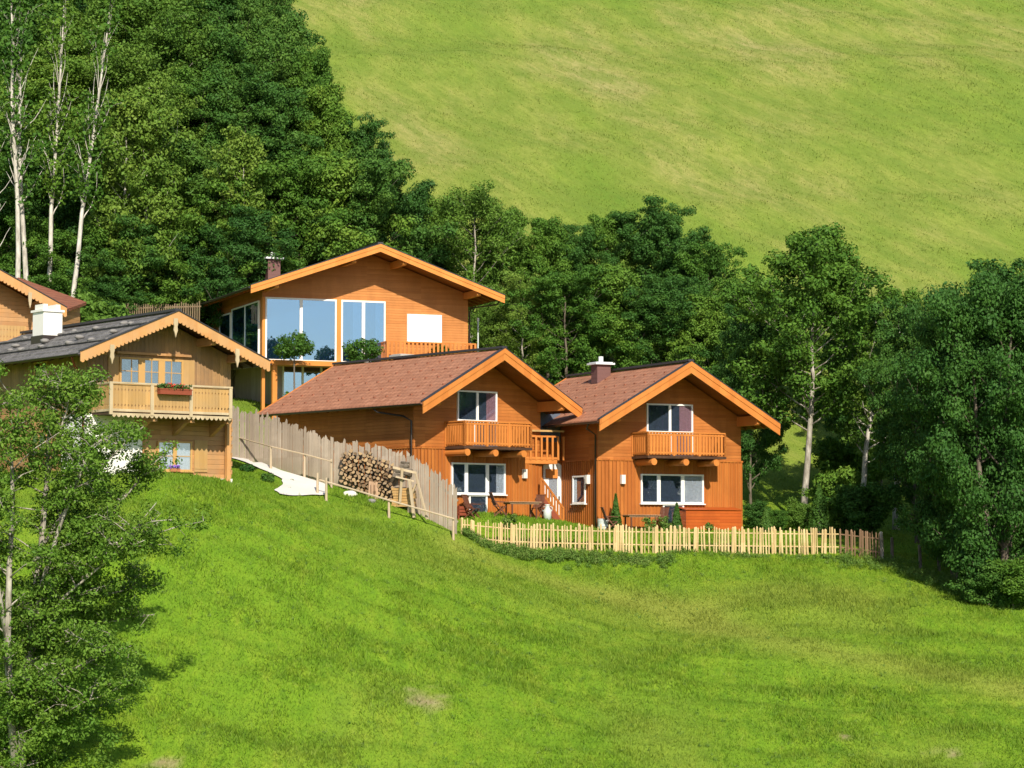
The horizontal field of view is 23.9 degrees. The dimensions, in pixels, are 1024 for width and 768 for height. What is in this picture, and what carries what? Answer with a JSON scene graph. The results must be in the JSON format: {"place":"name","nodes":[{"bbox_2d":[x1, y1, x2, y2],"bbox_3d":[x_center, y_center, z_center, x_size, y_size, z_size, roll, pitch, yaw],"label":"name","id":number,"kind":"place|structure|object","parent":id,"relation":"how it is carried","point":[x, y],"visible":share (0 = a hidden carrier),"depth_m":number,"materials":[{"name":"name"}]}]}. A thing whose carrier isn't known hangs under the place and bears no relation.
{"place":"outdoors","nodes":[
{"label":"outdoors","id":0,"kind":"place"},
{"bbox_2d":[232,457,324,494],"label":"path","id":1,"kind":"structure","parent":0,"point":[302,485],"depth_m":106.22,"materials":[{"name":"grey concrete"}]},
{"bbox_2d":[0,0,1023,767],"bbox_3d":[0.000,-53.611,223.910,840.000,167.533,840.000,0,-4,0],"label":"ground","id":2,"kind":"structure","parent":0,"point":[954,168],"depth_m":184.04,"materials":[{"name":"green plant"}]},
{"bbox_2d":[0,0,48,280],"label":"slender tree","id":3,"kind":"object","parent":2,"relation":"on","point":[19,68],"visible":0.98,"depth_m":135.34,"materials":[{"name":"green plant"}]},
{"bbox_2d":[0,0,53,277],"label":"slender tree","id":4,"kind":"object","parent":2,"relation":"on","point":[33,177],"visible":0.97,"depth_m":134.88,"materials":[{"name":"green plant"}]},
{"bbox_2d":[0,269,68,341],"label":"old house","id":5,"kind":"structure","parent":2,"relation":"on","point":[19,300],"depth_m":115.53,"materials":[{"name":"brown wood"}]},
{"bbox_2d":[0,213,84,284],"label":"broadleaf tree","id":6,"kind":"object","parent":2,"relation":"on","point":[38,231],"visible":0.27,"depth_m":138.16,"materials":[{"name":"green plant"}]},
{"bbox_2d":[0,0,95,253],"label":"broadleaf tree","id":7,"kind":"object","parent":2,"relation":"on","point":[32,31],"visible":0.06,"depth_m":158.46,"materials":[{"name":"green plant"}]},
{"bbox_2d":[0,145,102,278],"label":"broadleaf tree","id":8,"kind":"object","parent":2,"relation":"on","point":[71,207],"visible":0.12,"depth_m":140.84,"materials":[{"name":"green plant"}]},
{"bbox_2d":[0,131,102,271],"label":"broadleaf tree","id":9,"kind":"object","parent":2,"relation":"on","point":[5,166],"visible":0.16,"depth_m":142.21,"materials":[{"name":"green plant"}]},
{"bbox_2d":[17,277,86,328],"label":"wing","id":10,"kind":"structure","parent":2,"relation":"on","point":[73,304],"depth_m":121.68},
{"bbox_2d":[27,0,84,281],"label":"slender tree","id":11,"kind":"object","parent":2,"relation":"on","point":[54,168],"visible":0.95,"depth_m":137.14,"materials":[{"name":"green plant"}]},
{"bbox_2d":[0,54,118,269],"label":"broadleaf tree","id":12,"kind":"object","parent":2,"relation":"on","point":[41,74],"visible":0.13,"depth_m":146.69,"materials":[{"name":"green plant"}]},
{"bbox_2d":[31,273,114,311],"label":"broadleaf tree","id":13,"kind":"object","parent":2,"relation":"on","point":[62,285],"visible":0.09,"depth_m":133.98,"materials":[{"name":"green plant"}]},
{"bbox_2d":[5,0,145,135],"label":"broadleaf tree","id":14,"kind":"object","parent":2,"relation":"on","point":[84,48],"visible":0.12,"depth_m":155.74,"materials":[{"name":"green plant"}]},
{"bbox_2d":[21,223,142,304],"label":"broadleaf tree","id":15,"kind":"object","parent":2,"relation":"on","point":[93,234],"visible":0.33,"depth_m":136.06,"materials":[{"name":"green plant"}]},
{"bbox_2d":[61,0,129,296],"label":"slender tree","id":16,"kind":"object","parent":2,"relation":"on","point":[85,186],"visible":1,"depth_m":135.29,"materials":[{"name":"green plant"}]},
{"bbox_2d":[68,289,133,322],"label":"shrub","id":17,"kind":"object","parent":2,"relation":"on","point":[91,310],"visible":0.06,"depth_m":128.39,"materials":[{"name":"green plant"}]},
{"bbox_2d":[0,359,216,767],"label":"ash tree","id":18,"kind":"object","parent":2,"relation":"on","point":[51,613],"visible":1,"depth_m":75.04,"materials":[{"name":"green plant"}]},
{"bbox_2d":[69,274,149,316],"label":"broadleaf tree","id":19,"kind":"object","parent":2,"relation":"on","point":[111,288],"visible":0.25,"depth_m":134.44,"materials":[{"name":"green plant"}]},
{"bbox_2d":[62,39,190,224],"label":"broadleaf tree","id":20,"kind":"object","parent":2,"relation":"on","point":[88,70],"visible":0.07,"depth_m":146.73,"materials":[{"name":"green plant"}]},
{"bbox_2d":[37,0,218,161],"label":"broadleaf tree","id":21,"kind":"object","parent":2,"relation":"on","point":[134,10],"visible":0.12,"depth_m":156.40,"materials":[{"name":"green plant"}]},
{"bbox_2d":[75,85,182,281],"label":"slender tree","id":22,"kind":"object","parent":2,"relation":"on","point":[135,111],"visible":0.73,"depth_m":136.76,"materials":[{"name":"green plant"}]},
{"bbox_2d":[0,304,271,481],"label":"farmhouse","id":23,"kind":"object","parent":2,"relation":"on","point":[141,357],"visible":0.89,"depth_m":100.42,"materials":[{"name":"brown wood"}]},
{"bbox_2d":[119,357,183,385],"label":"window","id":24,"kind":"structure","parent":23,"relation":"in","point":[131,369],"depth_m":99.98,"materials":[{"name":"yellow wood"}]},
{"bbox_2d":[157,441,193,472],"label":"window","id":25,"kind":"structure","parent":23,"relation":"in","point":[184,451],"depth_m":100.61,"materials":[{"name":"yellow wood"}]},
{"bbox_2d":[63,212,208,317],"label":"broadleaf tree","id":26,"kind":"object","parent":2,"relation":"on","point":[128,233],"visible":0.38,"depth_m":135.46,"materials":[{"name":"green plant"}]},
{"bbox_2d":[66,148,211,285],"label":"broadleaf tree","id":27,"kind":"object","parent":2,"relation":"on","point":[175,156],"visible":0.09,"depth_m":140.94,"materials":[{"name":"green plant"}]},
{"bbox_2d":[83,76,196,311],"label":"slender tree","id":28,"kind":"object","parent":2,"relation":"on","point":[151,177],"visible":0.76,"depth_m":137.27,"materials":[{"name":"green plant"}]},
{"bbox_2d":[96,51,242,161],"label":"broadleaf tree","id":29,"kind":"object","parent":2,"relation":"on","point":[145,67],"visible":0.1,"depth_m":146.51,"materials":[{"name":"green plant"}]},
{"bbox_2d":[100,0,270,116],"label":"broadleaf tree","id":30,"kind":"object","parent":2,"relation":"on","point":[193,19],"visible":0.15,"depth_m":156.38,"materials":[{"name":"green plant"}]},
{"bbox_2d":[116,212,265,328],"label":"broadleaf tree","id":31,"kind":"object","parent":2,"relation":"on","point":[171,287],"visible":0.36,"depth_m":136.71,"materials":[{"name":"green plant"}]},
{"bbox_2d":[153,65,237,214],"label":"broadleaf tree","id":32,"kind":"object","parent":2,"relation":"on","point":[183,75],"visible":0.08,"depth_m":147.64,"materials":[{"name":"green plant"}]},
{"bbox_2d":[146,8,269,95],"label":"broadleaf tree","id":33,"kind":"object","parent":2,"relation":"on","point":[225,59],"visible":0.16,"depth_m":156.40,"materials":[{"name":"green plant"}]},
{"bbox_2d":[158,135,307,273],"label":"broadleaf tree","id":34,"kind":"object","parent":2,"relation":"on","point":[197,162],"visible":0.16,"depth_m":141.54,"materials":[{"name":"green plant"}]},
{"bbox_2d":[172,204,300,397],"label":"broadleaf tree","id":35,"kind":"object","parent":2,"relation":"on","point":[253,229],"visible":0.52,"depth_m":136.70,"materials":[{"name":"green plant"}]},
{"bbox_2d":[202,124,289,293],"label":"slender tree","id":36,"kind":"object","parent":2,"relation":"on","point":[250,149],"visible":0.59,"depth_m":139.42,"materials":[{"name":"green plant"}]},
{"bbox_2d":[177,60,324,237],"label":"broadleaf tree","id":37,"kind":"object","parent":2,"relation":"on","point":[253,96],"visible":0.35,"depth_m":147.12,"materials":[{"name":"green plant"}]},
{"bbox_2d":[172,149,334,318],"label":"broadleaf tree","id":38,"kind":"object","parent":2,"relation":"on","point":[266,171],"visible":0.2,"depth_m":141.60,"materials":[{"name":"green plant"}]},
{"bbox_2d":[186,0,326,50],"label":"broadleaf tree","id":39,"kind":"object","parent":2,"relation":"on","point":[229,7],"visible":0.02,"depth_m":169.00,"materials":[{"name":"green plant"}]},
{"bbox_2d":[199,26,319,123],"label":"broadleaf tree","id":40,"kind":"object","parent":2,"relation":"on","point":[265,60],"visible":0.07,"depth_m":157.52,"materials":[{"name":"green plant"}]},
{"bbox_2d":[233,0,327,67],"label":"broadleaf tree","id":41,"kind":"object","parent":2,"relation":"on","point":[254,15],"visible":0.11,"depth_m":166.38,"materials":[{"name":"green plant"}]},
{"bbox_2d":[210,151,354,274],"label":"broadleaf tree","id":42,"kind":"object","parent":2,"relation":"on","point":[321,204],"visible":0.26,"depth_m":141.32,"materials":[{"name":"green plant"}]},
{"bbox_2d":[255,14,316,91],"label":"broadleaf tree","id":43,"kind":"object","parent":2,"relation":"on","point":[290,32],"visible":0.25,"depth_m":160.86,"materials":[{"name":"green plant"}]},
{"bbox_2d":[272,329,315,389],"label":"topiary tree","id":44,"kind":"object","parent":2,"relation":"on","point":[300,345],"visible":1,"depth_m":126.01,"materials":[{"name":"green plant"}]},
{"bbox_2d":[284,45,349,134],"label":"broadleaf tree","id":45,"kind":"object","parent":2,"relation":"on","point":[313,70],"visible":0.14,"depth_m":158.87,"materials":[{"name":"green plant"}]},
{"bbox_2d":[284,82,389,237],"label":"broadleaf tree","id":46,"kind":"object","parent":2,"relation":"on","point":[330,126],"visible":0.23,"depth_m":149.97,"materials":[{"name":"green plant"}]},
{"bbox_2d":[261,149,416,265],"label":"broadleaf tree","id":47,"kind":"object","parent":2,"relation":"on","point":[333,182],"visible":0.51,"depth_m":142.43,"materials":[{"name":"green plant"}]},
{"bbox_2d":[231,405,458,533],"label":"plank fence","id":48,"kind":"object","parent":2,"relation":"on","point":[284,435],"visible":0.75,"depth_m":108.34,"materials":[{"name":"beige wood"}]},
{"bbox_2d":[189,242,506,418],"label":"modern house","id":49,"kind":"structure","parent":2,"relation":"on","point":[392,300],"depth_m":130.64,"materials":[{"name":"orange wood"}]},
{"bbox_2d":[231,300,259,353],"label":"window","id":50,"kind":"structure","parent":49,"relation":"in","point":[245,319],"depth_m":130.94,"materials":[{"name":"glass"}]},
{"bbox_2d":[265,297,336,360],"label":"window","id":51,"kind":"structure","parent":49,"relation":"in","point":[317,318],"depth_m":129.32,"materials":[{"name":"glass"}]},
{"bbox_2d":[282,366,327,396],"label":"window","id":52,"kind":"structure","parent":49,"relation":"in","point":[302,374],"depth_m":130.65,"materials":[{"name":"clear glass"}]},
{"bbox_2d":[341,300,385,361],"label":"window","id":53,"kind":"structure","parent":49,"relation":"in","point":[366,320],"depth_m":130.52,"materials":[{"name":"glass"}]},
{"bbox_2d":[407,314,441,341],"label":"window","id":54,"kind":"structure","parent":49,"relation":"in","point":[420,327],"depth_m":131.77,"materials":[{"name":"white paint"}]},
{"bbox_2d":[322,111,397,242],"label":"broadleaf tree","id":55,"kind":"object","parent":2,"relation":"on","point":[366,135],"visible":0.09,"depth_m":150.42,"materials":[{"name":"green plant"}]},
{"bbox_2d":[342,338,384,363],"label":"topiary tree","id":56,"kind":"object","parent":2,"relation":"on","point":[354,353],"visible":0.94,"depth_m":127.26,"materials":[{"name":"green plant"}]},
{"bbox_2d":[292,145,458,263],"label":"broadleaf tree","id":57,"kind":"object","parent":2,"relation":"on","point":[379,177],"visible":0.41,"depth_m":142.94,"materials":[{"name":"green plant"}]},
{"bbox_2d":[376,156,463,272],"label":"broadleaf tree","id":58,"kind":"object","parent":2,"relation":"on","point":[420,194],"visible":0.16,"depth_m":146.45,"materials":[{"name":"green plant"}]},
{"bbox_2d":[257,346,583,517],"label":"chalet","id":59,"kind":"object","parent":2,"relation":"on","point":[468,422],"visible":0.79,"depth_m":112.72,"materials":[{"name":"brown wood"}]},
{"bbox_2d":[457,390,496,422],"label":"window","id":60,"kind":"structure","parent":59,"relation":"in","point":[471,405],"depth_m":112.38,"materials":[{"name":"glass"}]},
{"bbox_2d":[451,462,507,495],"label":"window","id":61,"kind":"structure","parent":59,"relation":"in","point":[468,478],"depth_m":112.24,"materials":[{"name":"glass"}]},
{"bbox_2d":[524,412,564,517],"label":"balcony","id":62,"kind":"structure","parent":59,"relation":"attached to","point":[549,459],"depth_m":115.79,"materials":[{"name":"brown wood"}]},
{"bbox_2d":[425,179,535,348],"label":"broadleaf tree","id":63,"kind":"object","parent":2,"relation":"on","point":[481,205],"visible":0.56,"depth_m":145.79,"materials":[{"name":"green plant"}]},
{"bbox_2d":[468,301,524,357],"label":"broadleaf tree","id":64,"kind":"object","parent":2,"relation":"on","point":[485,330],"visible":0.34,"depth_m":139.78,"materials":[{"name":"green plant"}]},
{"bbox_2d":[463,206,560,364],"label":"broadleaf tree","id":65,"kind":"object","parent":2,"relation":"on","point":[522,221],"visible":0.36,"depth_m":146.95,"materials":[{"name":"green plant"}]},
{"bbox_2d":[483,269,553,377],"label":"broadleaf tree","id":66,"kind":"object","parent":2,"relation":"on","point":[512,279],"visible":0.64,"depth_m":137.99,"materials":[{"name":"green plant"}]},
{"bbox_2d":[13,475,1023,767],"bbox_3d":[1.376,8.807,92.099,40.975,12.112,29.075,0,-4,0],"label":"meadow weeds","id":67,"kind":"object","parent":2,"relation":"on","point":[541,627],"visible":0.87,"depth_m":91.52,"materials":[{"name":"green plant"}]},
{"bbox_2d":[500,215,588,378],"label":"broadleaf tree","id":68,"kind":"object","parent":2,"relation":"on","point":[550,238],"visible":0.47,"depth_m":146.12,"materials":[{"name":"green plant"}]},
{"bbox_2d":[499,262,625,384],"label":"broadleaf tree","id":69,"kind":"object","parent":2,"relation":"on","point":[557,287],"visible":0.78,"depth_m":137.02,"materials":[{"name":"green plant"}]},
{"bbox_2d":[538,223,629,356],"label":"broadleaf tree","id":70,"kind":"object","parent":2,"relation":"on","point":[584,250],"visible":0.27,"depth_m":147.88,"materials":[{"name":"green plant"}]},
{"bbox_2d":[550,262,678,375],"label":"broadleaf tree","id":71,"kind":"object","parent":2,"relation":"on","point":[617,280],"visible":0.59,"depth_m":137.44,"materials":[{"name":"green plant"}]},
{"bbox_2d":[232,398,998,567],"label":"grass","id":72,"kind":"structure","parent":2,"relation":"on","point":[746,528],"depth_m":115.52,"materials":[{"name":"green plant"}]},
{"bbox_2d":[581,210,657,357],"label":"broadleaf tree","id":73,"kind":"object","parent":2,"relation":"on","point":[608,227],"visible":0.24,"depth_m":149.67,"materials":[{"name":"green plant"}]},
{"bbox_2d":[461,517,838,554],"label":"picket fence","id":74,"kind":"object","parent":2,"relation":"on","point":[616,531],"visible":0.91,"depth_m":108.81,"materials":[{"name":"brown wood"}]},
{"bbox_2d":[461,526,840,572],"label":"weeds","id":75,"kind":"object","parent":2,"relation":"on","point":[557,553],"visible":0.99,"depth_m":107.25,"materials":[{"name":"green plant"}]},
{"bbox_2d":[595,195,716,361],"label":"broadleaf tree","id":76,"kind":"object","parent":2,"relation":"on","point":[626,221],"visible":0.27,"depth_m":148.23,"materials":[{"name":"green plant"}]},
{"bbox_2d":[292,0,1023,449],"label":"meadow grass","id":77,"kind":"structure","parent":2,"relation":"on","point":[388,38],"depth_m":214.56,"materials":[{"name":"green plant"}]},
{"bbox_2d":[542,356,781,528],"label":"chalet","id":78,"kind":"object","parent":2,"relation":"on","point":[650,439],"visible":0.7,"depth_m":114.53,"materials":[{"name":"brown wood"}]},
{"bbox_2d":[646,403,692,433],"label":"window","id":79,"kind":"structure","parent":78,"relation":"in","point":[659,417],"depth_m":114.82,"materials":[{"name":"glass"}]},
{"bbox_2d":[640,474,705,504],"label":"window","id":80,"kind":"structure","parent":78,"relation":"in","point":[655,489],"depth_m":114.65,"materials":[{"name":"glass"}]},
{"bbox_2d":[595,273,738,376],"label":"broadleaf tree","id":81,"kind":"object","parent":2,"relation":"on","point":[666,295],"visible":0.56,"depth_m":136.70,"materials":[{"name":"green plant"}]},
{"bbox_2d":[634,209,727,362],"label":"broadleaf tree","id":82,"kind":"object","parent":2,"relation":"on","point":[669,238],"visible":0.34,"depth_m":147.11,"materials":[{"name":"green plant"}]},
{"bbox_2d":[651,293,747,386],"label":"broadleaf tree","id":83,"kind":"object","parent":2,"relation":"on","point":[706,324],"visible":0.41,"depth_m":136.75,"materials":[{"name":"green plant"}]},
{"bbox_2d":[663,241,758,377],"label":"broadleaf tree","id":84,"kind":"object","parent":2,"relation":"on","point":[711,265],"visible":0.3,"depth_m":145.16,"materials":[{"name":"green plant"}]},
{"bbox_2d":[679,507,742,530],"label":"storage box","id":85,"kind":"object","parent":2,"relation":"on","point":[697,517],"visible":0.71,"depth_m":114.83,"materials":[{"name":"orange wood"}]},
{"bbox_2d":[704,276,792,430],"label":"broadleaf tree","id":86,"kind":"object","parent":2,"relation":"on","point":[729,282],"visible":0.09,"depth_m":142.57,"materials":[{"name":"green plant"}]},
{"bbox_2d":[713,307,797,504],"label":"broadleaf tree","id":87,"kind":"object","parent":2,"relation":"on","point":[768,436],"visible":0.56,"depth_m":126.49,"materials":[{"name":"green plant"}]},
{"bbox_2d":[784,496,812,530],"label":"shrub","id":88,"kind":"object","parent":2,"relation":"on","point":[798,514],"visible":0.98,"depth_m":117.54,"materials":[{"name":"green plant"}]},
{"bbox_2d":[713,222,905,503],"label":"broadleaf tree","id":89,"kind":"object","parent":2,"relation":"on","point":[835,281],"visible":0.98,"depth_m":123.43,"materials":[{"name":"green plant"}]},
{"bbox_2d":[805,483,833,535],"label":"spruce sapling","id":90,"kind":"object","parent":2,"relation":"on","point":[819,501],"visible":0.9,"depth_m":115.67,"materials":[{"name":"green plant"}]},
{"bbox_2d":[798,465,877,530],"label":"shrub","id":91,"kind":"object","parent":2,"relation":"on","point":[848,475],"visible":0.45,"depth_m":118.97,"materials":[{"name":"green plant"}]},
{"bbox_2d":[822,293,871,444],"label":"broadleaf tree","id":92,"kind":"object","parent":2,"relation":"on","point":[838,419],"visible":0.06,"depth_m":138.50,"materials":[{"name":"green plant"}]},
{"bbox_2d":[811,433,883,485],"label":"shrub","id":93,"kind":"object","parent":2,"relation":"on","point":[833,453],"visible":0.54,"depth_m":132.37,"materials":[{"name":"green plant"}]},
{"bbox_2d":[822,481,897,535],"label":"shrub","id":94,"kind":"object","parent":2,"relation":"on","point":[860,507],"visible":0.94,"depth_m":117.21,"materials":[{"name":"green plant"}]},
{"bbox_2d":[839,529,880,558],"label":"picket fence","id":95,"kind":"object","parent":2,"relation":"on","point":[861,536],"visible":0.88,"depth_m":109.49,"materials":[{"name":"brown wood"}]},
{"bbox_2d":[830,301,903,485],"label":"slender tree","id":96,"kind":"object","parent":2,"relation":"on","point":[858,417],"visible":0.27,"depth_m":126.47,"materials":[{"name":"green plant"}]},
{"bbox_2d":[855,295,951,543],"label":"broadleaf tree","id":97,"kind":"object","parent":2,"relation":"on","point":[887,423],"visible":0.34,"depth_m":116.43,"materials":[{"name":"green plant"}]},
{"bbox_2d":[838,544,1023,612],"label":"weeds","id":98,"kind":"object","parent":2,"relation":"on","point":[915,572],"visible":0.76,"depth_m":107.23,"materials":[{"name":"green plant"}]},
{"bbox_2d":[875,288,1004,577],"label":"broadleaf tree","id":99,"kind":"object","parent":2,"relation":"on","point":[925,334],"visible":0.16,"depth_m":107.21,"materials":[{"name":"green plant"}]},
{"bbox_2d":[884,268,1023,599],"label":"broadleaf tree","id":100,"kind":"object","parent":2,"relation":"on","point":[991,369],"visible":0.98,"depth_m":102.33,"materials":[{"name":"green plant"}]},
{"bbox_2d":[890,257,1023,473],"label":"broadleaf tree","id":101,"kind":"object","parent":2,"relation":"on","point":[988,265],"visible":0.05,"depth_m":111.10,"materials":[{"name":"green plant"}]},
{"bbox_2d":[944,560,1014,607],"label":"shrub","id":102,"kind":"object","parent":2,"relation":"on","point":[990,578],"visible":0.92,"depth_m":101.80,"materials":[{"name":"green plant"}]},
{"bbox_2d":[980,555,1023,608],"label":"shrub","id":103,"kind":"object","parent":2,"relation":"on","point":[1014,586],"visible":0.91,"depth_m":101.17,"materials":[{"name":"green plant"}]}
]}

